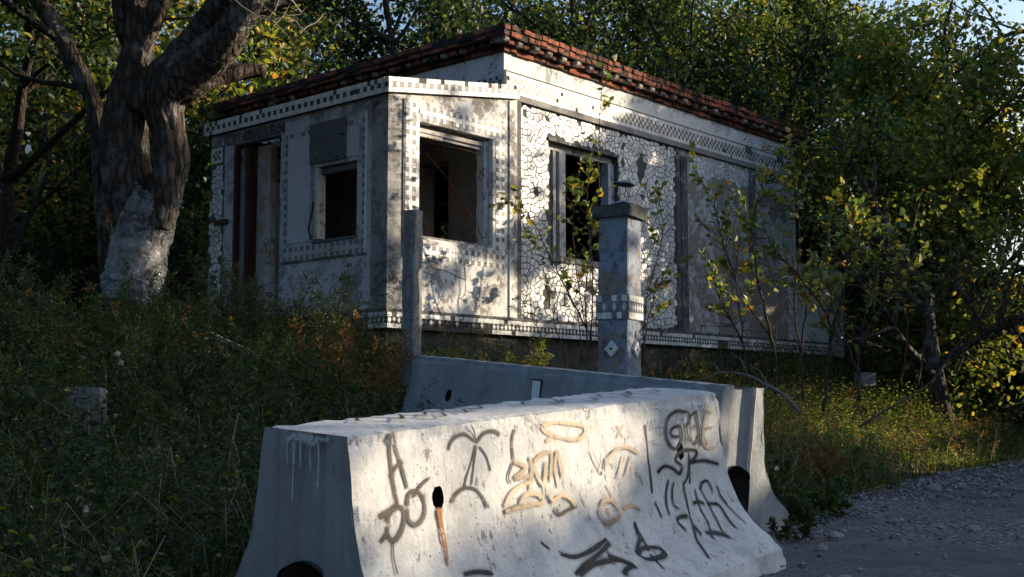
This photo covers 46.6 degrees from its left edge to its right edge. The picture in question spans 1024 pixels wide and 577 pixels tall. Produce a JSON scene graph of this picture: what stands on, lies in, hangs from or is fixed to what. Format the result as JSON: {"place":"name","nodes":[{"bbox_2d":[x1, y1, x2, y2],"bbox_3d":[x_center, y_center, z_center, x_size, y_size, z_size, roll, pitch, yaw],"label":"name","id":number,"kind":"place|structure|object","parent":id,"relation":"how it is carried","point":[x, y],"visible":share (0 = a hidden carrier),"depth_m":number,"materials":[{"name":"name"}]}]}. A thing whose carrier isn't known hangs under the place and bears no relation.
{"place":"outdoors","nodes":[
{"label":"outdoors","id":0,"kind":"place"},
{"bbox_2d":[0,0,1023,336],"label":"sky","id":1,"kind":"structure","parent":0,"point":[1012,9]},
{"bbox_2d":[4,312,1023,576],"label":"ground","id":2,"kind":"structure","parent":0,"point":[870,344],"depth_m":19.53,"materials":[{"name":"soil"}]},
{"bbox_2d":[0,248,42,309],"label":"tall weed","id":3,"kind":"object","parent":2,"relation":"on","point":[4,264],"visible":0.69,"depth_m":11.03,"materials":[{"name":"green plant"}]},
{"bbox_2d":[0,350,63,476],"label":"tall weed","id":4,"kind":"object","parent":2,"relation":"on","point":[48,374],"visible":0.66,"depth_m":8.05,"materials":[{"name":"green plant"}]},
{"bbox_2d":[0,252,78,368],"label":"tall weed","id":5,"kind":"object","parent":2,"relation":"on","point":[12,317],"visible":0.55,"depth_m":10.03,"materials":[{"name":"green plant"}]},
{"bbox_2d":[0,353,87,456],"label":"tall weed","id":6,"kind":"object","parent":2,"relation":"on","point":[75,377],"visible":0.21,"depth_m":8.52,"materials":[{"name":"green plant"}]},
{"bbox_2d":[11,295,93,379],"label":"tall weed","id":7,"kind":"object","parent":2,"relation":"on","point":[52,322],"visible":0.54,"depth_m":9.84,"materials":[{"name":"green plant"}]},
{"bbox_2d":[1,385,107,456],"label":"concrete slab","id":8,"kind":"structure","parent":2,"relation":"on","point":[96,391],"depth_m":8.77,"materials":[{"name":"concrete"}]},
{"bbox_2d":[0,0,110,142],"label":"broadleaf tree","id":9,"kind":"object","parent":2,"relation":"on","point":[11,86],"visible":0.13,"depth_m":22.91,"materials":[{"name":"green plant"}]},
{"bbox_2d":[0,173,185,319],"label":"understorey shrub","id":10,"kind":"object","parent":2,"relation":"on","point":[17,219],"visible":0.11,"depth_m":22.94,"materials":[{"name":"green plant"}]},
{"bbox_2d":[0,0,210,295],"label":"broadleaf tree","id":11,"kind":"object","parent":2,"relation":"on","point":[35,169],"visible":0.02,"depth_m":26.89,"materials":[{"name":"green plant"}]},
{"bbox_2d":[14,184,204,327],"bbox_3d":[-6.876,-0.314,20.514,3.743,4.124,4.013,0,-5,0],"label":"understorey shrub","id":12,"kind":"object","parent":2,"relation":"on","point":[89,257],"visible":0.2,"depth_m":19.97,"materials":[{"name":"green plant"}]},
{"bbox_2d":[24,192,207,313],"bbox_3d":[-9.490,-0.810,30.711,4.567,5.364,5.644,-5,-8,45],"label":"understorey shrub","id":13,"kind":"object","parent":2,"relation":"on","point":[170,259],"visible":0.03,"depth_m":30.98,"materials":[{"name":"green plant"}]},
{"bbox_2d":[74,273,161,374],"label":"tall weed","id":14,"kind":"object","parent":2,"relation":"on","point":[123,300],"visible":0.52,"depth_m":10.75,"materials":[{"name":"green plant"}]},
{"bbox_2d":[82,305,154,391],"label":"tall weed","id":15,"kind":"object","parent":2,"relation":"on","point":[110,331],"visible":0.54,"depth_m":10.24,"materials":[{"name":"green plant"}]},
{"bbox_2d":[0,0,294,305],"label":"broadleaf tree","id":16,"kind":"object","parent":2,"relation":"on","point":[13,173],"visible":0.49,"depth_m":17.70,"materials":[{"name":"green plant"}]},
{"bbox_2d":[121,358,175,467],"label":"tall weed","id":17,"kind":"object","parent":2,"relation":"on","point":[158,403],"visible":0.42,"depth_m":8.84,"materials":[{"name":"green plant"}]},
{"bbox_2d":[0,0,311,320],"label":"broadleaf tree","id":18,"kind":"object","parent":2,"relation":"on","point":[216,93],"visible":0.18,"depth_m":20.77,"materials":[{"name":"green plant"}]},
{"bbox_2d":[114,253,209,379],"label":"tall weed","id":19,"kind":"object","parent":2,"relation":"on","point":[174,301],"visible":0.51,"depth_m":11.17,"materials":[{"name":"green plant"}]},
{"bbox_2d":[106,296,225,389],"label":"tall weed","id":20,"kind":"object","parent":2,"relation":"on","point":[168,319],"visible":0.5,"depth_m":10.85,"materials":[{"name":"green plant"}]},
{"bbox_2d":[130,311,215,433],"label":"tall weed","id":21,"kind":"object","parent":2,"relation":"on","point":[188,354],"visible":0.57,"depth_m":9.70,"materials":[{"name":"green plant"}]},
{"bbox_2d":[1,0,354,327],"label":"broadleaf tree","id":22,"kind":"object","parent":2,"relation":"on","point":[179,277],"visible":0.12,"depth_m":29.20,"materials":[{"name":"green plant"}]},
{"bbox_2d":[166,170,209,292],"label":"understorey shrub","id":23,"kind":"object","parent":2,"relation":"on","point":[199,239],"visible":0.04,"depth_m":25.95,"materials":[{"name":"green plant"}]},
{"bbox_2d":[0,0,388,335],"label":"old tree","id":24,"kind":"object","parent":2,"relation":"on","point":[190,64],"visible":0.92,"depth_m":12.64,"materials":[{"name":"brown plant"}]},
{"bbox_2d":[100,180,183,303],"bbox_3d":[-3.901,-0.508,12.709,0.924,1.361,0.668,0,-5,0],"label":"whitewash","id":25,"kind":"object","parent":24,"relation":"attached to","point":[110,266],"visible":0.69,"depth_m":12.45,"materials":[{"name":"grey"}]},
{"bbox_2d":[0,315,406,576],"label":"feathery growth","id":26,"kind":"object","parent":2,"relation":"on","point":[112,496],"visible":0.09,"depth_m":7.26,"materials":[{"name":"green plant"}]},
{"bbox_2d":[157,276,279,355],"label":"tall weed","id":27,"kind":"object","parent":2,"relation":"on","point":[214,292],"visible":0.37,"depth_m":11.78,"materials":[{"name":"green plant"}]},
{"bbox_2d":[182,235,279,363],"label":"tall weed","id":28,"kind":"object","parent":2,"relation":"on","point":[228,283],"visible":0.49,"depth_m":12.19,"materials":[{"name":"green plant"}]},
{"bbox_2d":[173,400,290,504],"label":"tall weed","id":29,"kind":"object","parent":2,"relation":"on","point":[214,419],"visible":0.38,"depth_m":8.40,"materials":[{"name":"green plant"}]},
{"bbox_2d":[82,0,384,159],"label":"broadleaf tree","id":30,"kind":"object","parent":2,"relation":"on","point":[289,76],"visible":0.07,"depth_m":23.87,"materials":[{"name":"green plant"}]},
{"bbox_2d":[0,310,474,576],"bbox_3d":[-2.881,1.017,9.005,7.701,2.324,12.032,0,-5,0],"label":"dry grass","id":31,"kind":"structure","parent":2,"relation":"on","point":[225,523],"depth_m":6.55,"materials":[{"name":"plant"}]},
{"bbox_2d":[196,331,297,403],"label":"tall weed","id":32,"kind":"object","parent":2,"relation":"on","point":[262,348],"visible":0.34,"depth_m":10.56,"materials":[{"name":"green plant"}]},
{"bbox_2d":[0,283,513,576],"bbox_3d":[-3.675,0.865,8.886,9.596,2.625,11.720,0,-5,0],"label":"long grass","id":33,"kind":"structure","parent":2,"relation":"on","point":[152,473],"depth_m":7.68,"materials":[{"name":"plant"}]},
{"bbox_2d":[213,289,323,367],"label":"tall weed","id":34,"kind":"object","parent":2,"relation":"on","point":[282,328],"visible":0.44,"depth_m":11.71,"materials":[{"name":"green plant"}]},
{"bbox_2d":[222,318,320,447],"bbox_3d":[-1.977,0.853,9.701,0.768,1.216,0.740,0,-5,0],"label":"tall weed","id":35,"kind":"object","parent":2,"relation":"on","point":[258,351],"visible":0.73,"depth_m":9.72,"materials":[{"name":"green plant"}]},
{"bbox_2d":[3,265,544,432],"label":"seed heads","id":36,"kind":"object","parent":2,"relation":"on","point":[189,306],"visible":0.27,"depth_m":11.12,"materials":[{"name":"plant"}]},
{"bbox_2d":[0,271,552,576],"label":"feathery growth","id":37,"kind":"object","parent":2,"relation":"on","point":[160,449],"visible":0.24,"depth_m":7.74,"materials":[{"name":"green plant"}]},
{"bbox_2d":[0,310,553,576],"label":"ground cover","id":38,"kind":"object","parent":2,"relation":"on","point":[90,483],"visible":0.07,"depth_m":7.42,"materials":[{"name":"green plant"}]},
{"bbox_2d":[0,297,558,576],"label":"nettles","id":39,"kind":"object","parent":2,"relation":"on","point":[25,559],"visible":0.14,"depth_m":7.03,"materials":[{"name":"green plant"}]},
{"bbox_2d":[221,245,352,375],"bbox_3d":[-2.275,0.311,11.936,1.330,1.523,1.208,0,-5,0],"label":"tall weed","id":40,"kind":"object","parent":2,"relation":"on","point":[281,307],"visible":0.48,"depth_m":12.00,"materials":[{"name":"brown plant"}]},
{"bbox_2d":[254,310,323,391],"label":"tall weed","id":41,"kind":"object","parent":2,"relation":"on","point":[256,330],"visible":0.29,"depth_m":11.12,"materials":[{"name":"green plant"}]},
{"bbox_2d":[0,314,578,576],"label":"grass","id":42,"kind":"structure","parent":2,"relation":"on","point":[162,563],"depth_m":7.02,"materials":[{"name":"plant"}]},
{"bbox_2d":[282,305,363,401],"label":"tall weed","id":43,"kind":"object","parent":2,"relation":"on","point":[338,358],"visible":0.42,"depth_m":11.42,"materials":[{"name":"green plant"}]},
{"bbox_2d":[151,0,505,164],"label":"broadleaf tree","id":44,"kind":"object","parent":2,"relation":"on","point":[313,53],"visible":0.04,"depth_m":35.30,"materials":[{"name":"green plant"}]},
{"bbox_2d":[295,367,362,421],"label":"tall weed","id":45,"kind":"object","parent":2,"relation":"on","point":[323,389],"visible":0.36,"depth_m":10.32,"materials":[{"name":"green plant"}]},
{"bbox_2d":[291,257,396,373],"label":"tall weed","id":46,"kind":"object","parent":2,"relation":"on","point":[333,322],"visible":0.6,"depth_m":11.95,"materials":[{"name":"orange-brown dry leaves"},{"name":"twig bark"}]},
{"bbox_2d":[328,340,394,404],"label":"tall weed","id":47,"kind":"object","parent":2,"relation":"on","point":[371,354],"visible":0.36,"depth_m":12.11,"materials":[{"name":"green plant"}]},
{"bbox_2d":[335,328,415,415],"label":"tall weed","id":48,"kind":"object","parent":2,"relation":"on","point":[391,370],"visible":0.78,"depth_m":11.24,"materials":[{"name":"green plant"}]},
{"bbox_2d":[400,209,422,412],"bbox_3d":[-0.972,0.494,11.518,0.160,2.519,0.173,-3,-7,30],"label":"concrete post","id":49,"kind":"object","parent":2,"relation":"on","point":[412,275],"visible":0.59,"depth_m":11.51,"materials":[{"name":"concrete"}]},
{"bbox_2d":[274,0,613,200],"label":"broadleaf tree","id":50,"kind":"object","parent":2,"relation":"on","point":[453,13],"visible":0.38,"depth_m":26.99,"materials":[{"name":"green plant"}]},
{"bbox_2d":[372,0,577,225],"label":"broadleaf tree","id":51,"kind":"object","parent":2,"relation":"on","point":[507,12],"visible":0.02,"depth_m":30.82,"materials":[{"name":"green plant"}]},
{"bbox_2d":[23,352,953,556],"bbox_3d":[-0.908,1.303,9.542,14.245,1.806,12.864,0,-5,0],"label":"fallen branch","id":52,"kind":"object","parent":2,"relation":"on","point":[789,400],"depth_m":12.12,"materials":[{"name":"wood"}]},
{"bbox_2d":[0,32,1021,386],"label":"wood","id":53,"kind":"object","parent":2,"relation":"on","point":[40,176],"visible":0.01,"depth_m":37.09,"materials":[{"name":"green plant"}]},
{"bbox_2d":[199,23,845,379],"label":"abandoned building","id":54,"kind":"structure","parent":2,"relation":"on","point":[353,172],"depth_m":16.66,"materials":[{"name":"paint"}]},
{"bbox_2d":[307,162,356,243],"bbox_3d":[-2.208,-1.080,15.093,0.910,0.975,0.256,-5,-7,41],"label":"window frame","id":55,"kind":"structure","parent":54,"relation":"in","point":[320,174],"depth_m":15.25,"materials":[{"name":"white paint"}]},
{"bbox_2d":[419,128,488,246],"bbox_3d":[-0.808,-1.294,15.406,0.248,1.440,1.350,-5,-7,41],"label":"window frame","id":56,"kind":"structure","parent":54,"relation":"in","point":[482,147],"depth_m":15.81,"materials":[{"name":"white paint"}]},
{"bbox_2d":[548,137,618,267],"bbox_3d":[0.984,-1.206,17.506,0.280,1.770,1.690,-5,-7,41],"label":"window frame","id":57,"kind":"structure","parent":54,"relation":"in","point":[557,204],"depth_m":17.19,"materials":[{"name":"white paint"}]},
{"bbox_2d":[500,326,553,366],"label":"tall weed","id":58,"kind":"object","parent":2,"relation":"on","point":[541,342],"visible":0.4,"depth_m":13.97,"materials":[{"name":"green plant"}]},
{"bbox_2d":[300,0,781,175],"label":"broadleaf tree","id":59,"kind":"object","parent":2,"relation":"on","point":[604,30],"visible":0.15,"depth_m":30.00,"materials":[{"name":"green plant"}]},
{"bbox_2d":[487,153,603,346],"bbox_3d":[0.442,-0.553,15.663,1.890,2.645,1.044,2,-6,-25],"label":"sapling","id":60,"kind":"object","parent":2,"relation":"on","point":[577,183],"visible":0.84,"depth_m":15.80,"materials":[{"name":"green plant"}]},
{"bbox_2d":[508,259,597,362],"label":"bare shrub","id":61,"kind":"object","parent":2,"relation":"on","point":[547,290],"visible":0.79,"depth_m":15.15,"materials":[{"name":"brown plant"}]},
{"bbox_2d":[556,54,627,352],"bbox_3d":[1.042,-1.119,15.386,0.968,3.900,0.813,0,-5,0],"label":"sapling","id":62,"kind":"object","parent":2,"relation":"on","point":[593,223],"visible":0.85,"depth_m":15.39,"materials":[{"name":"green plant"}]},
{"bbox_2d":[472,0,712,65],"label":"broadleaf tree","id":63,"kind":"object","parent":2,"relation":"on","point":[620,13],"visible":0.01,"depth_m":34.23,"materials":[{"name":"green plant"}]},
{"bbox_2d":[591,203,648,375],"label":"gate column","id":64,"kind":"structure","parent":2,"relation":"on","point":[619,307],"depth_m":11.78,"materials":[{"name":"blue paint"}]},
{"bbox_2d":[467,0,783,177],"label":"broadleaf tree","id":65,"kind":"object","parent":2,"relation":"on","point":[619,52],"visible":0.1,"depth_m":28.11,"materials":[{"name":"green plant"}]},
{"bbox_2d":[640,180,693,363],"bbox_3d":[1.838,-0.222,15.015,0.590,2.346,0.801,5,-7,-44],"label":"sapling","id":66,"kind":"object","parent":2,"relation":"on","point":[663,306],"visible":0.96,"depth_m":14.93,"materials":[{"name":"green plant"}]},
{"bbox_2d":[698,182,762,383],"bbox_3d":[2.885,-0.100,15.643,0.944,2.721,1.021,0,-5,0],"label":"sapling","id":67,"kind":"object","parent":2,"relation":"on","point":[721,291],"visible":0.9,"depth_m":15.58,"materials":[{"name":"green plant"}]},
{"bbox_2d":[564,366,903,504],"bbox_3d":[2.201,1.547,13.935,4.324,1.525,9.224,0,-5,0],"label":"ground cover","id":68,"kind":"object","parent":2,"relation":"on","point":[865,469],"visible":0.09,"depth_m":12.21,"materials":[{"name":"green plant"}]},
{"bbox_2d":[565,354,905,494],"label":"dry grass","id":69,"kind":"structure","parent":2,"relation":"on","point":[809,446],"depth_m":12.59,"materials":[{"name":"plant"}]},
{"bbox_2d":[688,141,797,392],"bbox_3d":[2.779,-0.308,14.468,1.376,3.162,0.902,-3,-6,30],"label":"sapling","id":70,"kind":"object","parent":2,"relation":"on","point":[778,177],"visible":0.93,"depth_m":14.44,"materials":[{"name":"green plant"}]},
{"bbox_2d":[526,0,963,193],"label":"broadleaf tree","id":71,"kind":"object","parent":2,"relation":"on","point":[808,19],"visible":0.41,"depth_m":26.01,"materials":[{"name":"green plant"}]},
{"bbox_2d":[610,0,886,256],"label":"broadleaf tree","id":72,"kind":"object","parent":2,"relation":"on","point":[766,54],"visible":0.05,"depth_m":30.25,"materials":[{"name":"green plant"}]},
{"bbox_2d":[563,339,952,492],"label":"seed heads","id":73,"kind":"object","parent":2,"relation":"on","point":[836,451],"visible":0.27,"depth_m":14.32,"materials":[{"name":"plant"}]},
{"bbox_2d":[633,0,911,108],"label":"broadleaf tree","id":74,"kind":"object","parent":2,"relation":"on","point":[847,5],"visible":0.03,"depth_m":36.18,"materials":[{"name":"green plant"}]},
{"bbox_2d":[631,0,921,260],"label":"broadleaf tree","id":75,"kind":"object","parent":2,"relation":"on","point":[755,4],"visible":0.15,"depth_m":27.81,"materials":[{"name":"green plant"}]},
{"bbox_2d":[765,456,793,491],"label":"tall weed","id":76,"kind":"object","parent":2,"relation":"on","point":[781,469],"visible":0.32,"depth_m":10.39,"materials":[{"name":"green plant"}]},
{"bbox_2d":[766,513,818,542],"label":"weed","id":77,"kind":"object","parent":2,"relation":"on","point":[803,529],"visible":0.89,"depth_m":8.02,"materials":[{"name":"green plant"}]},
{"bbox_2d":[771,483,838,525],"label":"tall weed","id":78,"kind":"object","parent":2,"relation":"on","point":[803,509],"visible":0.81,"depth_m":8.85,"materials":[{"name":"green plant"}]},
{"bbox_2d":[731,196,896,410],"bbox_3d":[3.537,0.173,13.739,1.834,2.480,0.834,-2,-6,21],"label":"sapling","id":79,"kind":"object","parent":2,"relation":"on","point":[852,228],"visible":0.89,"depth_m":13.64,"materials":[{"name":"green plant"}]},
{"bbox_2d":[788,475,852,518],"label":"tall weed","id":80,"kind":"object","parent":2,"relation":"on","point":[831,488],"visible":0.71,"depth_m":9.56,"materials":[{"name":"green plant"}]},
{"bbox_2d":[764,426,878,505],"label":"grass","id":81,"kind":"structure","parent":2,"relation":"on","point":[805,488],"depth_m":11.45,"materials":[{"name":"plant"}]},
{"bbox_2d":[764,127,879,397],"bbox_3d":[3.692,-0.338,14.022,1.332,3.252,0.961,0,-5,0],"label":"sapling","id":82,"kind":"object","parent":2,"relation":"on","point":[842,224],"visible":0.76,"depth_m":14.04,"materials":[{"name":"green plant"}]},
{"bbox_2d":[796,434,848,486],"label":"tall weed","id":83,"kind":"object","parent":2,"relation":"on","point":[830,456],"visible":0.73,"depth_m":11.44,"materials":[{"name":"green plant"}]},
{"bbox_2d":[644,342,1023,485],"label":"grass","id":84,"kind":"structure","parent":2,"relation":"on","point":[907,466],"depth_m":18.97,"materials":[{"name":"plant"}]},
{"bbox_2d":[854,372,875,385],"bbox_3d":[5.930,1.520,19.945,0.304,0.220,0.203,2,-6,-23],"label":"concrete block","id":85,"kind":"object","parent":84,"relation":"on","point":[865,377],"depth_m":19.85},
{"bbox_2d":[802,432,875,476],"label":"tall weed","id":86,"kind":"object","parent":2,"relation":"on","point":[854,458],"visible":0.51,"depth_m":12.38,"materials":[{"name":"green plant"}]},
{"bbox_2d":[668,326,1023,499],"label":"meadow plants","id":87,"kind":"object","parent":2,"relation":"on","point":[955,460],"visible":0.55,"depth_m":17.97,"materials":[{"name":"plant"}]},
{"bbox_2d":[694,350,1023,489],"bbox_3d":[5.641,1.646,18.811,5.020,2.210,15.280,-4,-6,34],"label":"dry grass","id":88,"kind":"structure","parent":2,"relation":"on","point":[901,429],"depth_m":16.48,"materials":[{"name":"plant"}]},
{"bbox_2d":[716,338,1023,483],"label":"meadow seed heads","id":89,"kind":"object","parent":2,"relation":"on","point":[966,426],"visible":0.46,"depth_m":17.96,"materials":[{"name":"plant"}]},
{"bbox_2d":[795,155,947,337],"bbox_3d":[6.628,-0.769,24.570,4.424,4.572,4.035,-1,-6,12],"label":"understorey shrub","id":90,"kind":"object","parent":2,"relation":"on","point":[807,240],"visible":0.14,"depth_m":24.06,"materials":[{"name":"green plant"}]},
{"bbox_2d":[797,207,946,400],"bbox_3d":[3.904,0.157,13.119,1.564,2.159,0.995,0,-5,0],"label":"sapling","id":91,"kind":"object","parent":2,"relation":"on","point":[820,276],"visible":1,"depth_m":13.13,"materials":[{"name":"green plant"}]},
{"bbox_2d":[740,56,1023,436],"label":"leaning tree","id":92,"kind":"object","parent":2,"relation":"on","point":[933,361],"visible":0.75,"depth_m":19.71,"materials":[{"name":"green plant"}]},
{"bbox_2d":[745,0,1021,371],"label":"broadleaf tree","id":93,"kind":"object","parent":2,"relation":"on","point":[890,56],"visible":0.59,"depth_m":21.82,"materials":[{"name":"green plant"}]},
{"bbox_2d":[796,1,1023,407],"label":"broadleaf tree","id":94,"kind":"object","parent":2,"relation":"on","point":[1012,140],"visible":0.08,"depth_m":25.72,"materials":[{"name":"green plant"}]},
{"bbox_2d":[843,202,984,351],"bbox_3d":[9.586,-0.286,28.896,4.270,4.521,4.138,-5,-7,44],"label":"understorey shrub","id":95,"kind":"object","parent":2,"relation":"on","point":[881,285],"visible":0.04,"depth_m":28.89,"materials":[{"name":"green plant"}]},
{"bbox_2d":[833,228,1023,427],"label":"understorey shrub","id":96,"kind":"object","parent":2,"relation":"on","point":[916,337],"visible":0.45,"depth_m":22.01,"materials":[{"name":"green plant"}]},
{"bbox_2d":[838,0,1023,135],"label":"bare tree","id":97,"kind":"object","parent":2,"relation":"on","point":[1004,36],"visible":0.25,"depth_m":24.46,"materials":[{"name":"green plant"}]},
{"bbox_2d":[848,204,1023,385],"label":"bare shrub","id":98,"kind":"object","parent":2,"relation":"on","point":[985,308],"visible":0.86,"depth_m":17.54,"materials":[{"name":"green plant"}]},
{"bbox_2d":[860,0,1023,397],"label":"broadleaf tree","id":99,"kind":"object","parent":2,"relation":"on","point":[993,63],"visible":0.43,"depth_m":24.60,"materials":[{"name":"green plant"}]},
{"bbox_2d":[872,226,1023,424],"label":"understorey shrub","id":100,"kind":"object","parent":2,"relation":"on","point":[1013,345],"visible":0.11,"depth_m":23.52,"materials":[{"name":"green plant"}]},
{"bbox_2d":[898,219,1023,455],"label":"leafy shrub","id":101,"kind":"object","parent":2,"relation":"on","point":[998,342],"visible":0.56,"depth_m":20.26,"materials":[{"name":"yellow plant"}]},
{"bbox_2d":[948,259,1023,409],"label":"understorey shrub","id":102,"kind":"object","parent":2,"relation":"on","point":[1016,383],"visible":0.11,"depth_m":25.02,"materials":[{"name":"green plant"}]},
{"bbox_2d":[759,454,1023,576],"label":"road","id":103,"kind":"structure","parent":0,"point":[904,560],"depth_m":7.99,"materials":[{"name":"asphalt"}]},
{"bbox_2d":[235,387,786,576],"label":"road barrier","id":104,"kind":"object","parent":103,"relation":"on","point":[630,483],"visible":1,"depth_m":5.53,"materials":[{"name":"grey concrete"}]},
{"bbox_2d":[402,355,787,531],"bbox_3d":[0.417,1.124,9.145,3.159,1.007,1.454,2,-5,44],"label":"road barrier","id":105,"kind":"object","parent":103,"relation":"on","point":[468,382],"visible":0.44,"depth_m":8.70,"materials":[{"name":"grey concrete"}]},
{"bbox_2d":[896,457,1023,490],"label":"gravel","id":106,"kind":"structure","parent":103,"relation":"on","point":[989,471],"depth_m":14.11,"materials":[{"name":"gravel"}]},
{"bbox_2d":[770,381,1023,567],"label":"fallen leaves","id":107,"kind":"object","parent":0,"point":[850,501],"depth_m":12.43,"materials":[{"name":"plant"}]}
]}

